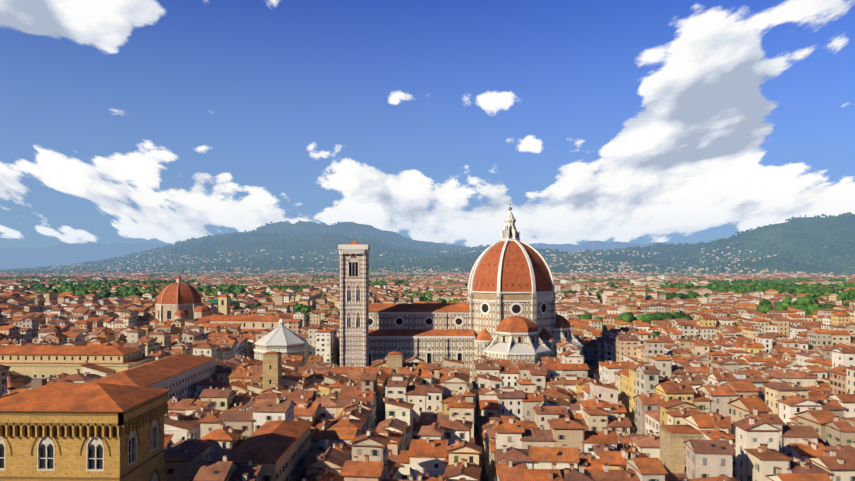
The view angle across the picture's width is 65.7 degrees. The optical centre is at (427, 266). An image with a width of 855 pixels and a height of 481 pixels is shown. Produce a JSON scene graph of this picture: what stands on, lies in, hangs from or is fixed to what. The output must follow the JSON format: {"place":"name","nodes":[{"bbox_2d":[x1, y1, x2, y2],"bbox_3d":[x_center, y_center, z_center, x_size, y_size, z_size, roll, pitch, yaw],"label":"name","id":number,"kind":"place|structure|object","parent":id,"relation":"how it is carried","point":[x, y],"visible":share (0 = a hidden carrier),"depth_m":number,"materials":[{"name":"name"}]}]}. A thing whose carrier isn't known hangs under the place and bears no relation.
{"place":"outdoors","nodes":[
{"label":"outdoors","id":0,"kind":"place"},
{"bbox_2d":[0,214,854,273],"bbox_3d":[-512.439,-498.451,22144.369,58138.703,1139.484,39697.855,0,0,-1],"label":"hills","id":1,"kind":"structure","parent":0,"point":[808,231],"depth_m":7018.56,"materials":[{"name":"green plant"}]},
{"bbox_2d":[6,246,843,273],"bbox_3d":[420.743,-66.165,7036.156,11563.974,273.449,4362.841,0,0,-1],"label":"hillside houses","id":2,"kind":"structure","parent":1,"relation":"on","point":[580,263],"depth_m":6217.29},
{"bbox_2d":[0,212,854,338],"bbox_3d":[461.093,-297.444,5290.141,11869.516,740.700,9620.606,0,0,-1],"label":"trees","id":3,"kind":"object","parent":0,"point":[809,304],"visible":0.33,"depth_m":4280.81,"materials":[{"name":"green plant"}]},
{"bbox_2d":[0,0,854,248],"label":"sky","id":4,"kind":"structure","parent":0,"point":[122,121],"materials":[{"name":"blue"}]},
{"bbox_2d":[311,283,598,480],"bbox_3d":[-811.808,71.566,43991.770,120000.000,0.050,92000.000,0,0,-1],"label":"ground","id":5,"kind":"structure","parent":0,"point":[483,476],"depth_m":272.73,"materials":[{"name":"grey stone"}]},
{"bbox_2d":[0,276,703,480],"bbox_3d":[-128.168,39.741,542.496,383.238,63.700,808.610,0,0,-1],"label":"buildings","id":6,"kind":"structure","parent":5,"relation":"on","point":[109,427],"depth_m":162.36,"materials":[{"name":"tile"}]},
{"bbox_2d":[253,204,582,383],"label":"cathedral","id":7,"kind":"structure","parent":5,"relation":"on","point":[506,311],"depth_m":403.62,"materials":[{"name":"stone"}]},
{"bbox_2d":[0,301,854,480],"bbox_3d":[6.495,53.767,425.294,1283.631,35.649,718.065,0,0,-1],"label":"city","id":8,"kind":"object","parent":5,"relation":"on","point":[750,395],"visible":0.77,"depth_m":265.65,"materials":[{"name":"tile"}]},
{"bbox_2d":[0,281,854,314],"bbox_3d":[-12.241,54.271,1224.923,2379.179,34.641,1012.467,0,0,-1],"label":"city","id":9,"kind":"object","parent":5,"relation":"on","point":[14,298],"visible":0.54,"depth_m":1040.88,"materials":[{"name":"paint"}]},
{"bbox_2d":[0,271,854,288],"bbox_3d":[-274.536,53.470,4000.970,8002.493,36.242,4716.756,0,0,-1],"label":"city","id":10,"kind":"object","parent":5,"relation":"on","point":[205,279],"visible":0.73,"depth_m":2891.34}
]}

